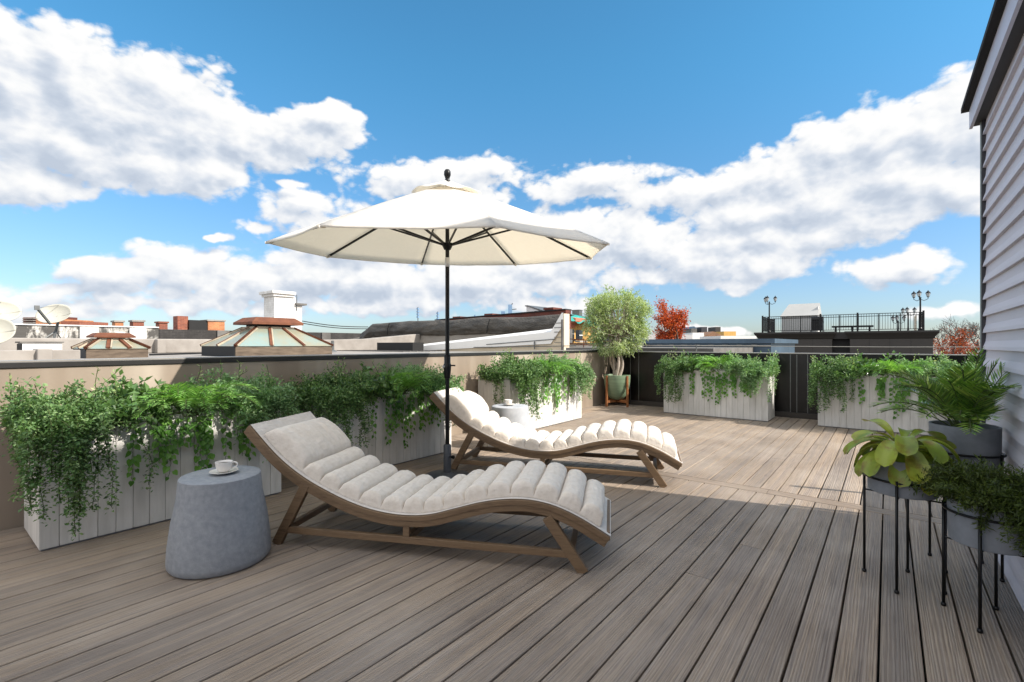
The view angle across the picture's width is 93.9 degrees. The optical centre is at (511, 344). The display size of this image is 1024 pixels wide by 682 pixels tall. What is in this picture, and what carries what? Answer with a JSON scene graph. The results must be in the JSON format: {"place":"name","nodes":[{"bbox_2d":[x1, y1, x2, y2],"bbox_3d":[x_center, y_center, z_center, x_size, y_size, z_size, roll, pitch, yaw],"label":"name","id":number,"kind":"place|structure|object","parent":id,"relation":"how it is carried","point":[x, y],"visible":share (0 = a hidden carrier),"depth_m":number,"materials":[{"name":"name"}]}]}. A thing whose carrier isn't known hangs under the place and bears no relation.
{"place":"outdoors","nodes":[
{"label":"outdoors","id":0,"kind":"place"},
{"bbox_2d":[302,321,366,328],"bbox_3d":[-10.622,-1.159,28.559,0.045,0.446,4.730,0,0,38],"label":"utility cable","id":1,"kind":"object","parent":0,"point":[334,325],"visible":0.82,"depth_m":28.61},
{"bbox_2d":[0,0,994,346],"label":"sky","id":2,"kind":"structure","parent":0,"point":[728,156],"materials":[{"name":"blue"}]},
{"bbox_2d":[435,309,571,328],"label":"brick wall","id":3,"kind":"structure","parent":0,"point":[542,313],"depth_m":19.77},
{"bbox_2d":[543,307,561,309],"bbox_3d":[1.708,-0.385,20.025,0.493,2.270,0.680,0,0,38],"label":"brick chimney","id":4,"kind":"object","parent":3,"relation":"on","point":[550,308],"visible":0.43,"depth_m":19.74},
{"bbox_2d":[525,305,546,311],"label":"roof shed","id":5,"kind":"structure","parent":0,"point":[529,308],"depth_m":22.24,"materials":[{"name":"white paint"}]},
{"bbox_2d":[572,310,582,315],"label":"roof vent","id":6,"kind":"object","parent":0,"point":[577,312],"visible":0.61,"depth_m":48.31,"materials":[{"name":"metal"}]},
{"bbox_2d":[640,335,691,338],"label":"flat roof building","id":7,"kind":"structure","parent":0,"point":[683,337],"depth_m":100.00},
{"bbox_2d":[566,339,797,352],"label":"neighbour building","id":8,"kind":"structure","parent":0,"point":[737,345],"depth_m":12.88,"materials":[{"name":"grey metal"}]},
{"bbox_2d":[569,338,610,346],"bbox_3d":[2.276,0.048,14.237,1.486,0.454,0.028,0,0,38],"label":"roof railing","id":9,"kind":"object","parent":8,"relation":"on","point":[583,339],"visible":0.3,"depth_m":14.32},
{"bbox_2d":[683,326,697,332],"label":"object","id":10,"kind":"structure","parent":0,"point":[692,329],"depth_m":200.78,"materials":[{"name":"blue metal"}]},
{"bbox_2d":[682,333,703,338],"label":"flat roof building","id":11,"kind":"structure","parent":0,"point":[696,335],"depth_m":110.00,"materials":[{"name":"white paint"}]},
{"bbox_2d":[696,327,706,332],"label":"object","id":12,"kind":"structure","parent":0,"point":[701,329],"depth_m":200.00,"materials":[{"name":"grey"}]},
{"bbox_2d":[699,331,721,336],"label":"gabled house","id":13,"kind":"structure","parent":0,"point":[712,333],"depth_m":130.00,"materials":[{"name":"orange brick"}]},
{"bbox_2d":[716,331,735,335],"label":"yellow building","id":14,"kind":"structure","parent":0,"point":[727,333],"depth_m":150.00,"materials":[{"name":"paint"}]},
{"bbox_2d":[700,336,755,338],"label":"flat roof building","id":15,"kind":"structure","parent":0,"point":[729,337],"depth_m":90.00,"materials":[{"name":"white paint"}]},
{"bbox_2d":[810,316,823,331],"bbox_3d":[19.715,-1.270,30.865,0.720,1.040,0.600,0,0,38],"label":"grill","id":16,"kind":"object","parent":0,"point":[813,323],"visible":0.76,"depth_m":30.75,"materials":[{"name":"metal"}]},
{"bbox_2d":[933,347,979,353],"bbox_3d":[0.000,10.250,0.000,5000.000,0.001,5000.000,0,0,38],"label":"ground","id":17,"kind":"structure","parent":0,"point":[949,350],"depth_m":777.89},
{"bbox_2d":[22,317,76,323],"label":"tower block","id":18,"kind":"structure","parent":17,"relation":"on","point":[28,320],"depth_m":190.00,"materials":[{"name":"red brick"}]},
{"bbox_2d":[36,319,107,325],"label":"tiled roof","id":19,"kind":"structure","parent":17,"relation":"on","point":[73,322],"depth_m":170.00,"materials":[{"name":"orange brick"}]},
{"bbox_2d":[12,323,158,338],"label":"brick wall","id":20,"kind":"structure","parent":17,"relation":"on","point":[46,330],"depth_m":17.99,"materials":[{"name":"white paint"}]},
{"bbox_2d":[110,320,124,325],"bbox_3d":[-19.734,4.537,23.927,0.700,11.426,0.427,0,0,38],"label":"brick chimney","id":21,"kind":"object","parent":17,"relation":"on","point":[117,323],"visible":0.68,"depth_m":23.73,"materials":[{"name":"brick"}]},
{"bbox_2d":[128,320,144,325],"bbox_3d":[-19.255,4.514,24.536,0.700,11.472,0.550,0,0,38],"label":"brick chimney","id":22,"kind":"object","parent":17,"relation":"on","point":[136,322],"visible":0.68,"depth_m":24.35,"materials":[{"name":"brick"}]},
{"bbox_2d":[154,321,168,328],"bbox_3d":[-18.596,4.527,25.375,0.700,11.447,0.468,0,0,38],"label":"brick chimney","id":23,"kind":"object","parent":17,"relation":"on","point":[162,324],"visible":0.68,"depth_m":25.18,"materials":[{"name":"brick"}]},
{"bbox_2d":[173,316,225,329],"bbox_3d":[-17.847,4.359,27.138,1.700,11.782,2.307,0,0,38],"label":"brick bulkhead","id":24,"kind":"object","parent":17,"relation":"on","point":[182,323],"visible":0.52,"depth_m":26.43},
{"bbox_2d":[0,334,465,360],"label":"neighbour building","id":25,"kind":"structure","parent":17,"relation":"on","point":[163,348],"depth_m":13.53,"materials":[{"name":"beige plaster"},{"name":"concrete"}]},
{"bbox_2d":[0,318,15,342],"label":"satellite dish","id":26,"kind":"object","parent":25,"relation":"on","point":[7,329],"visible":0.98,"depth_m":10.48,"materials":[{"name":"paint"}]},
{"bbox_2d":[0,300,21,320],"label":"satellite dish","id":27,"kind":"object","parent":25,"relation":"on","point":[9,310],"visible":0.89,"depth_m":11.52,"materials":[{"name":"paint"}]},
{"bbox_2d":[15,341,63,349],"bbox_3d":[-10.732,0.105,10.862,0.760,0.329,0.706,0,0,38],"label":"roof box","id":28,"kind":"object","parent":25,"relation":"on","point":[25,345],"visible":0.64,"depth_m":10.62,"materials":[{"name":"white paint"}]},
{"bbox_2d":[34,304,71,337],"bbox_3d":[-11.811,-0.534,12.268,0.789,1.028,0.719,0,0,38],"label":"satellite dish","id":29,"kind":"object","parent":25,"relation":"on","point":[53,313],"visible":0.99,"depth_m":12.40,"materials":[{"name":"paint"}]},
{"bbox_2d":[71,333,150,358],"bbox_3d":[-7.550,0.045,9.004,1.085,0.510,0.980,0,0,38],"label":"roof skylight","id":30,"kind":"object","parent":25,"relation":"on","point":[110,345],"visible":0.98,"depth_m":8.74,"materials":[{"name":"glass"}]},
{"bbox_2d":[200,317,333,355],"bbox_3d":[-5.423,-0.140,10.659,1.790,0.880,2.147,0,0,38],"label":"roof skylight","id":31,"kind":"object","parent":25,"relation":"on","point":[263,336],"visible":0.98,"depth_m":10.19,"materials":[{"name":"glass"}]},
{"bbox_2d":[259,290,306,329],"bbox_3d":[-7.879,-0.740,16.468,0.980,2.080,1.200,0,0,38],"label":"chimney","id":32,"kind":"object","parent":25,"relation":"on","point":[281,304],"visible":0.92,"depth_m":16.16,"materials":[{"name":"white paint"}]},
{"bbox_2d":[159,329,360,339],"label":"brick wall","id":33,"kind":"structure","parent":17,"relation":"on","point":[184,334],"depth_m":21.42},
{"bbox_2d":[353,314,573,343],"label":"party wall","id":34,"kind":"structure","parent":17,"relation":"on","point":[430,331],"depth_m":19.17,"materials":[{"name":"concrete"}]},
{"bbox_2d":[424,313,575,351],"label":"neighbour building","id":35,"kind":"structure","parent":17,"relation":"on","point":[556,337],"depth_m":15.05,"materials":[{"name":"white metal"}]},
{"bbox_2d":[508,303,515,312],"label":"glass tower","id":36,"kind":"structure","parent":17,"relation":"on","point":[510,309],"depth_m":400.00,"materials":[{"name":"glass"}]},
{"bbox_2d":[571,317,595,342],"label":"townhouse","id":37,"kind":"structure","parent":17,"relation":"on","point":[576,328],"depth_m":38.61,"materials":[{"name":"paint"}]},
{"bbox_2d":[575,330,584,341],"bbox_3d":[5.411,-0.637,38.171,0.440,0.985,0.756,0,0,38],"label":"window","id":38,"kind":"structure","parent":37,"relation":"in","point":[579,334],"depth_m":37.98,"materials":[{"name":"glass"}]},
{"bbox_2d":[571,314,594,323],"bbox_3d":[5.024,-2.009,37.946,0.984,1.090,6.144,0,0,38],"label":"roof sheet","id":39,"kind":"object","parent":37,"relation":"on","point":[575,316],"visible":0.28,"depth_m":38.13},
{"bbox_2d":[569,343,644,347],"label":"neighbour building","id":40,"kind":"structure","parent":17,"relation":"on","point":[588,345],"depth_m":14.78,"materials":[{"name":"white paint"}]},
{"bbox_2d":[650,296,691,338],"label":"red tree","id":41,"kind":"object","parent":17,"relation":"on","point":[675,324],"visible":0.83,"depth_m":78.60,"materials":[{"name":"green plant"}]},
{"bbox_2d":[708,327,720,331],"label":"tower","id":42,"kind":"structure","parent":17,"relation":"on","point":[714,329],"depth_m":261.31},
{"bbox_2d":[754,330,939,353],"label":"terrace building","id":43,"kind":"structure","parent":17,"relation":"on","point":[902,342],"depth_m":28.18,"materials":[{"name":"concrete"}]},
{"bbox_2d":[764,296,776,331],"bbox_3d":[17.498,-2.014,32.328,0.775,2.529,0.858,0,0,18],"label":"lamp post","id":44,"kind":"object","parent":43,"relation":"on","point":[767,298],"visible":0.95,"depth_m":32.31,"materials":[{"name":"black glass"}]},
{"bbox_2d":[781,303,821,331],"bbox_3d":[20.496,-1.804,33.876,2.249,2.107,2.821,0,0,38],"label":"stair bulkhead","id":45,"kind":"object","parent":43,"relation":"on","point":[798,310],"visible":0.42,"depth_m":33.06,"materials":[{"name":"white paint"}]},
{"bbox_2d":[762,310,924,331],"bbox_3d":[21.180,-1.315,30.986,8.231,1.150,4.390,0,0,38],"label":"metal railing","id":46,"kind":"object","parent":43,"relation":"on","point":[769,322],"visible":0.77,"depth_m":29.16,"materials":[{"name":"metal"}]},
{"bbox_2d":[832,325,873,330],"bbox_3d":[21.513,-0.955,30.215,2.140,0.430,0.500,0,0,38],"label":"bench","id":47,"kind":"object","parent":43,"relation":"on","point":[868,326],"visible":0.55,"depth_m":29.93,"materials":[{"name":"metal"}]},
{"bbox_2d":[891,315,905,330],"bbox_3d":[27.034,-1.396,33.356,0.775,1.291,0.858,0,0,18],"label":"lamp post","id":48,"kind":"object","parent":43,"relation":"on","point":[903,317],"visible":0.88,"depth_m":33.30,"materials":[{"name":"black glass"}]},
{"bbox_2d":[901,307,916,329],"bbox_3d":[27.276,-1.653,32.785,0.775,1.806,0.858,0,0,18],"label":"lamp post","id":49,"kind":"object","parent":43,"relation":"on","point":[914,309],"visible":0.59,"depth_m":32.76,"materials":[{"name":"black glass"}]},
{"bbox_2d":[914,315,916,329],"bbox_3d":[24.709,-1.235,29.294,0.060,0.970,2.000,0,0,38],"label":"privacy screen","id":50,"kind":"object","parent":43,"relation":"on","point":[915,321],"visible":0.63,"depth_m":28.52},
{"bbox_2d":[911,290,930,329],"bbox_3d":[23.225,-1.904,27.065,0.775,2.308,0.858,0,0,18],"label":"lamp post","id":51,"kind":"object","parent":43,"relation":"on","point":[919,293],"visible":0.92,"depth_m":27.06,"materials":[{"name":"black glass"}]},
{"bbox_2d":[930,314,979,352],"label":"bare tree","id":52,"kind":"object","parent":17,"relation":"on","point":[978,326],"visible":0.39,"depth_m":66.07,"materials":[{"name":"plant"}]},
{"bbox_2d":[933,322,979,354],"bbox_3d":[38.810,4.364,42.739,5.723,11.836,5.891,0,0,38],"label":"tree","id":53,"kind":"object","parent":17,"relation":"on","point":[957,342],"visible":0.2,"depth_m":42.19,"materials":[{"name":"red plant"}]},
{"bbox_3d":[1.930,5.812,2.477,9.625,8.875,12.680,0,0,38],"label":"rowhouse","id":54,"kind":"object","parent":17,"relation":"on","visible":0},
{"bbox_2d":[830,432,925,681],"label":"roof base","id":55,"kind":"object","parent":54,"relation":"on","point":[878,661],"depth_m":2.38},
{"bbox_2d":[0,403,1023,681],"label":"deck","id":56,"kind":"structure","parent":55,"relation":"on","point":[686,581],"depth_m":2.38,"materials":[{"name":"wood"}]},
{"bbox_2d":[24,406,280,550],"bbox_3d":[-2.613,0.877,3.618,0.580,0.744,1.457,0,0,38],"label":"planter box","id":57,"kind":"object","parent":56,"relation":"on","point":[137,507],"visible":0.45,"depth_m":3.22,"materials":[{"name":"white wood"}]},
{"bbox_2d":[0,367,159,540],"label":"trailing shrub","id":58,"kind":"object","parent":57,"relation":"in","point":[74,423],"visible":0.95,"depth_m":2.85,"materials":[{"name":"green plant"}]},
{"bbox_2d":[81,367,205,430],"bbox_3d":[-2.594,0.371,3.393,0.981,0.426,0.784,0,0,38],"label":"broadleaf plant","id":59,"kind":"object","parent":57,"relation":"in","point":[131,391],"visible":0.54,"depth_m":3.25,"materials":[{"name":"green plant"}]},
{"bbox_2d":[125,409,255,486],"bbox_3d":[-2.324,0.795,3.502,0.120,0.622,0.832,0,0,38],"label":"trailing vine","id":60,"kind":"object","parent":57,"relation":"hanging from","point":[206,433],"visible":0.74,"depth_m":3.43,"materials":[{"name":"green plant"}]},
{"bbox_2d":[122,380,260,418],"bbox_3d":[-2.341,0.397,3.407,0.946,0.281,0.668,0,0,5],"label":"fern","id":61,"kind":"object","parent":57,"relation":"on","point":[181,398],"visible":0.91,"depth_m":3.36,"materials":[{"name":"green plant"}]},
{"bbox_2d":[170,359,308,463],"bbox_3d":[-2.285,0.535,3.860,0.999,0.831,0.916,0,0,38],"label":"trailing shrub","id":62,"kind":"object","parent":57,"relation":"in","point":[270,399],"visible":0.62,"depth_m":3.79,"materials":[{"name":"green plant"}]},
{"bbox_2d":[165,465,270,578],"bbox_3d":[-1.693,1.002,2.779,0.524,0.495,0.524,0,0,38],"label":"side table","id":63,"kind":"object","parent":56,"relation":"on","point":[219,525],"visible":0.9,"depth_m":2.59,"materials":[{"name":"grey concrete"}]},
{"bbox_2d":[209,467,238,474],"bbox_3d":[-1.681,0.744,2.790,0.150,0.018,0.150,0,0,-14],"label":"saucer","id":64,"kind":"object","parent":63,"relation":"on","point":[214,471],"visible":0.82,"depth_m":2.79,"materials":[{"name":"ceramic"}]},
{"bbox_2d":[215,460,237,471],"bbox_3d":[-1.674,0.713,2.787,0.108,0.057,0.093,0,0,22],"label":"coffee cup","id":65,"kind":"object","parent":64,"relation":"on","point":[223,465],"visible":1,"depth_m":2.77,"materials":[{"name":"ceramic"}]},
{"bbox_2d":[0,350,609,530],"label":"parapet wall","id":66,"kind":"structure","parent":56,"relation":"on","point":[56,374],"depth_m":4.19,"materials":[{"name":"beige concrete"}]},
{"bbox_2d":[295,389,450,464],"bbox_3d":[-1.421,0.877,5.135,0.580,0.744,1.577,0,0,38],"label":"planter box","id":67,"kind":"object","parent":56,"relation":"on","point":[428,442],"visible":0.24,"depth_m":4.98,"materials":[{"name":"white wood"}]},
{"bbox_2d":[283,357,396,447],"bbox_3d":[-1.666,0.582,4.707,1.150,0.930,0.897,0,0,38],"label":"trailing shrub","id":68,"kind":"object","parent":67,"relation":"in","point":[330,393],"visible":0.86,"depth_m":4.39,"materials":[{"name":"green plant"}]},
{"bbox_2d":[319,361,404,402],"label":"broadleaf plant","id":69,"kind":"object","parent":67,"relation":"in","point":[383,384],"visible":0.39,"depth_m":4.74,"materials":[{"name":"green plant"}]},
{"bbox_2d":[370,390,440,448],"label":"trailing vine","id":70,"kind":"object","parent":67,"relation":"hanging from","point":[399,405],"visible":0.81,"depth_m":4.99,"materials":[{"name":"green plant"}]},
{"bbox_2d":[374,368,443,396],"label":"fern","id":71,"kind":"object","parent":67,"relation":"on","point":[404,381],"visible":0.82,"depth_m":4.82,"materials":[{"name":"green plant"}]},
{"bbox_2d":[372,360,465,429],"bbox_3d":[-1.065,0.582,5.415,1.014,0.835,0.942,0,0,38],"label":"trailing shrub","id":72,"kind":"object","parent":67,"relation":"in","point":[439,382],"visible":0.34,"depth_m":5.32,"materials":[{"name":"green plant"}]},
{"bbox_2d":[244,411,610,573],"bbox_3d":[-0.524,0.888,3.115,2.287,0.756,0.640,0,0,12],"label":"sun lounger","id":73,"kind":"object","parent":56,"relation":"on","point":[320,458],"visible":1,"depth_m":2.92,"materials":[{"name":"fabric"}]},
{"bbox_2d":[265,169,609,478],"bbox_3d":[-0.606,-0.184,4.481,2.843,2.867,2.833,0,0,3],"label":"patio umbrella","id":74,"kind":"object","parent":56,"relation":"on","point":[447,222],"visible":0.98,"depth_m":4.47,"materials":[{"name":"fabric"}]},
{"bbox_2d":[488,404,529,451],"bbox_3d":[-0.023,0.995,5.750,0.530,0.510,0.530,0,0,38],"label":"side table","id":75,"kind":"object","parent":56,"relation":"on","point":[518,413],"visible":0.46,"depth_m":5.57,"materials":[{"name":"grey concrete"}]},
{"bbox_2d":[478,373,581,428],"bbox_3d":[0.341,0.855,7.458,0.580,0.789,1.947,0,0,38],"label":"planter box","id":76,"kind":"object","parent":56,"relation":"on","point":[570,409],"visible":0.33,"depth_m":7.20,"materials":[{"name":"white wood"}]},
{"bbox_2d":[476,348,546,420],"bbox_3d":[0.097,0.557,6.861,0.998,1.019,1.014,0,0,38],"label":"trailing shrub","id":77,"kind":"object","parent":76,"relation":"in","point":[523,378],"visible":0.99,"depth_m":6.58,"materials":[{"name":"green plant"}]},
{"bbox_2d":[508,351,559,382],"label":"broadleaf plant","id":78,"kind":"object","parent":76,"relation":"in","point":[543,374],"visible":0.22,"depth_m":7.07,"materials":[{"name":"green plant"}]},
{"bbox_2d":[527,358,580,375],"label":"fern","id":79,"kind":"object","parent":76,"relation":"on","point":[564,364],"visible":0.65,"depth_m":7.21,"materials":[{"name":"green plant"}]},
{"bbox_2d":[536,374,574,411],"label":"trailing vine","id":80,"kind":"object","parent":76,"relation":"hanging from","point":[558,380],"visible":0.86,"depth_m":7.37,"materials":[{"name":"green plant"}]},
{"bbox_2d":[531,348,596,402],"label":"trailing shrub","id":81,"kind":"object","parent":76,"relation":"in","point":[582,373],"visible":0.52,"depth_m":7.72,"materials":[{"name":"green plant"}]},
{"bbox_2d":[429,387,681,487],"bbox_3d":[0.410,0.871,4.760,2.390,0.790,0.669,0,0,16],"label":"sun lounger","id":82,"kind":"object","parent":56,"relation":"on","point":[471,414],"visible":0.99,"depth_m":4.57,"materials":[{"name":"fabric"}]},
{"bbox_2d":[604,374,630,406],"bbox_3d":[2.135,0.935,9.727,0.535,0.630,0.535,0,0,19],"label":"planted pot","id":83,"kind":"object","parent":56,"relation":"on","point":[617,388],"visible":0.98,"depth_m":9.53,"materials":[{"name":"green ceramic"}]},
{"bbox_2d":[579,283,653,375],"bbox_3d":[2.126,-0.265,9.775,1.500,1.923,1.436,0,0,3],"label":"ficus tree","id":84,"kind":"object","parent":83,"relation":"in","point":[604,307],"visible":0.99,"depth_m":9.52,"materials":[{"name":"green plant"}]},
{"bbox_2d":[451,436,941,528],"bbox_3d":[1.447,1.272,4.622,5.931,0.045,0.128,0,0,38],"label":"deck border","id":85,"kind":"object","parent":56,"relation":"on","point":[838,503],"visible":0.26,"depth_m":4.05,"materials":[{"name":"wood"}]},
{"bbox_2d":[664,369,774,421],"bbox_3d":[3.621,0.850,8.436,1.707,0.799,0.580,0,0,38],"label":"planter box","id":86,"kind":"object","parent":56,"relation":"on","point":[758,407],"visible":0.52,"depth_m":8.12,"materials":[{"name":"white wood"}]},
{"bbox_2d":[653,347,700,402],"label":"trailing shrub","id":87,"kind":"object","parent":86,"relation":"in","point":[669,371],"visible":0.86,"depth_m":8.46,"materials":[{"name":"green plant"}]},
{"bbox_2d":[671,351,722,375],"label":"broadleaf plant","id":88,"kind":"object","parent":86,"relation":"in","point":[698,360],"visible":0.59,"depth_m":8.38,"materials":[{"name":"green plant"}]},
{"bbox_2d":[689,354,739,371],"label":"fern","id":89,"kind":"object","parent":86,"relation":"on","point":[715,358],"visible":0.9,"depth_m":8.11,"materials":[{"name":"green plant"}]},
{"bbox_2d":[689,370,751,404],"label":"trailing vine","id":90,"kind":"object","parent":86,"relation":"hanging from","point":[733,382],"visible":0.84,"depth_m":8.10,"materials":[{"name":"green plant"}]},
{"bbox_2d":[714,350,780,402],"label":"trailing shrub","id":91,"kind":"object","parent":86,"relation":"in","point":[749,370],"visible":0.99,"depth_m":7.78,"materials":[{"name":"green plant"}]},
{"bbox_2d":[818,374,955,435],"bbox_3d":[5.521,0.850,6.993,1.717,0.799,0.580,0,0,38],"label":"planter box","id":92,"kind":"object","parent":56,"relation":"on","point":[852,415],"visible":0.36,"depth_m":6.91,"materials":[{"name":"white wood"}]},
{"bbox_2d":[806,349,876,412],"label":"trailing shrub","id":93,"kind":"object","parent":92,"relation":"in","point":[818,370],"visible":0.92,"depth_m":7.08,"materials":[{"name":"green plant"}]},
{"bbox_2d":[840,350,900,381],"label":"broadleaf plant","id":94,"kind":"object","parent":92,"relation":"in","point":[864,362],"visible":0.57,"depth_m":6.96,"materials":[{"name":"green plant"}]},
{"bbox_2d":[859,359,934,377],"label":"fern","id":95,"kind":"object","parent":92,"relation":"on","point":[905,368],"visible":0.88,"depth_m":6.63,"materials":[{"name":"green plant"}]},
{"bbox_2d":[858,375,937,418],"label":"trailing vine","id":96,"kind":"object","parent":92,"relation":"hanging from","point":[881,386],"visible":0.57,"depth_m":6.70,"materials":[{"name":"green plant"}]},
{"bbox_2d":[895,350,979,406],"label":"trailing shrub","id":97,"kind":"object","parent":92,"relation":"in","point":[942,365],"visible":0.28,"depth_m":6.55,"materials":[{"name":"green leaf"}]},
{"bbox_2d":[862,473,946,594],"bbox_3d":[2.050,0.969,2.510,0.346,0.562,0.346,0,0,38],"label":"plant stand","id":98,"kind":"object","parent":56,"relation":"on","point":[907,570],"visible":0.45,"depth_m":2.56,"materials":[{"name":"metal"}]},
{"bbox_2d":[867,462,938,500],"bbox_3d":[2.050,0.684,2.510,0.300,0.182,0.300,0,0,38],"label":"plant pot","id":99,"kind":"object","parent":98,"relation":"on","point":[884,488],"visible":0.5,"depth_m":2.42,"materials":[{"name":"concrete"}]},
{"bbox_2d":[843,419,959,495],"bbox_3d":[2.038,0.582,2.518,0.480,0.324,0.508,0,0,38],"label":"paddle leaf plant","id":100,"kind":"object","parent":99,"relation":"in","point":[914,454],"visible":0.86,"depth_m":2.41,"materials":[{"name":"plant"}]},
{"bbox_2d":[927,451,1006,581],"bbox_3d":[2.525,0.916,2.671,0.336,0.667,0.336,0,0,38],"label":"plant stand","id":101,"kind":"object","parent":56,"relation":"on","point":[1002,457],"visible":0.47,"depth_m":2.60,"materials":[{"name":"metal"}]},
{"bbox_2d":[928,420,1001,469],"bbox_3d":[2.525,0.556,2.671,0.300,0.217,0.300,0,0,38],"label":"plant pot","id":102,"kind":"object","parent":101,"relation":"on","point":[986,440],"visible":0.46,"depth_m":2.55,"materials":[{"name":"concrete"}]},
{"bbox_2d":[869,346,1019,434],"bbox_3d":[2.423,0.245,2.723,0.646,0.475,0.798,0,0,38],"label":"palm","id":103,"kind":"object","parent":102,"relation":"in","point":[966,396],"visible":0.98,"depth_m":2.59,"materials":[{"name":"plant"}]},
{"bbox_2d":[941,501,1023,633],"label":"plant stand","id":104,"kind":"object","parent":56,"relation":"on","point":[995,605],"visible":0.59,"depth_m":2.20,"materials":[{"name":"metal"}]},
{"bbox_2d":[947,497,1023,555],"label":"plant pot","id":105,"kind":"object","parent":104,"relation":"on","point":[961,530],"visible":0.35,"depth_m":2.09,"materials":[{"name":"metal"}]},
{"bbox_2d":[905,453,1023,555],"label":"conifer shrub","id":106,"kind":"object","parent":105,"relation":"in","point":[967,486],"visible":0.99,"depth_m":2.08,"materials":[{"name":"plant"}]},
{"bbox_2d":[961,0,1023,610],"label":"house","id":107,"kind":"structure","parent":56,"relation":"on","point":[993,104],"depth_m":2.60,"materials":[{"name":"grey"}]},
{"bbox_2d":[610,351,979,422],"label":"parapet wall","id":108,"kind":"structure","parent":55,"relation":"on","point":[791,393],"depth_m":8.24,"materials":[{"name":"metal"}]},
{"bbox_2d":[696,345,862,350],"bbox_3d":[5.263,0.077,7.870,4.374,0.125,0.024,0,0,38],"label":"guard cable","id":109,"kind":"object","parent":108,"relation":"on","point":[798,346],"visible":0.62,"depth_m":8.04,"materials":[{"name":"metal"}]},
{"bbox_3d":[-0.041,0.729,5.776,0.150,0.018,0.150,0,0,31],"label":"saucer","id":110,"kind":"object","parent":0,"visible":0},
{"bbox_2d":[503,399,511,404],"bbox_3d":[-0.043,0.698,5.783,0.093,0.057,0.108,0,0,-23],"label":"coffee cup","id":111,"kind":"object","parent":110,"relation":"on","point":[508,401],"visible":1,"depth_m":5.75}
]}

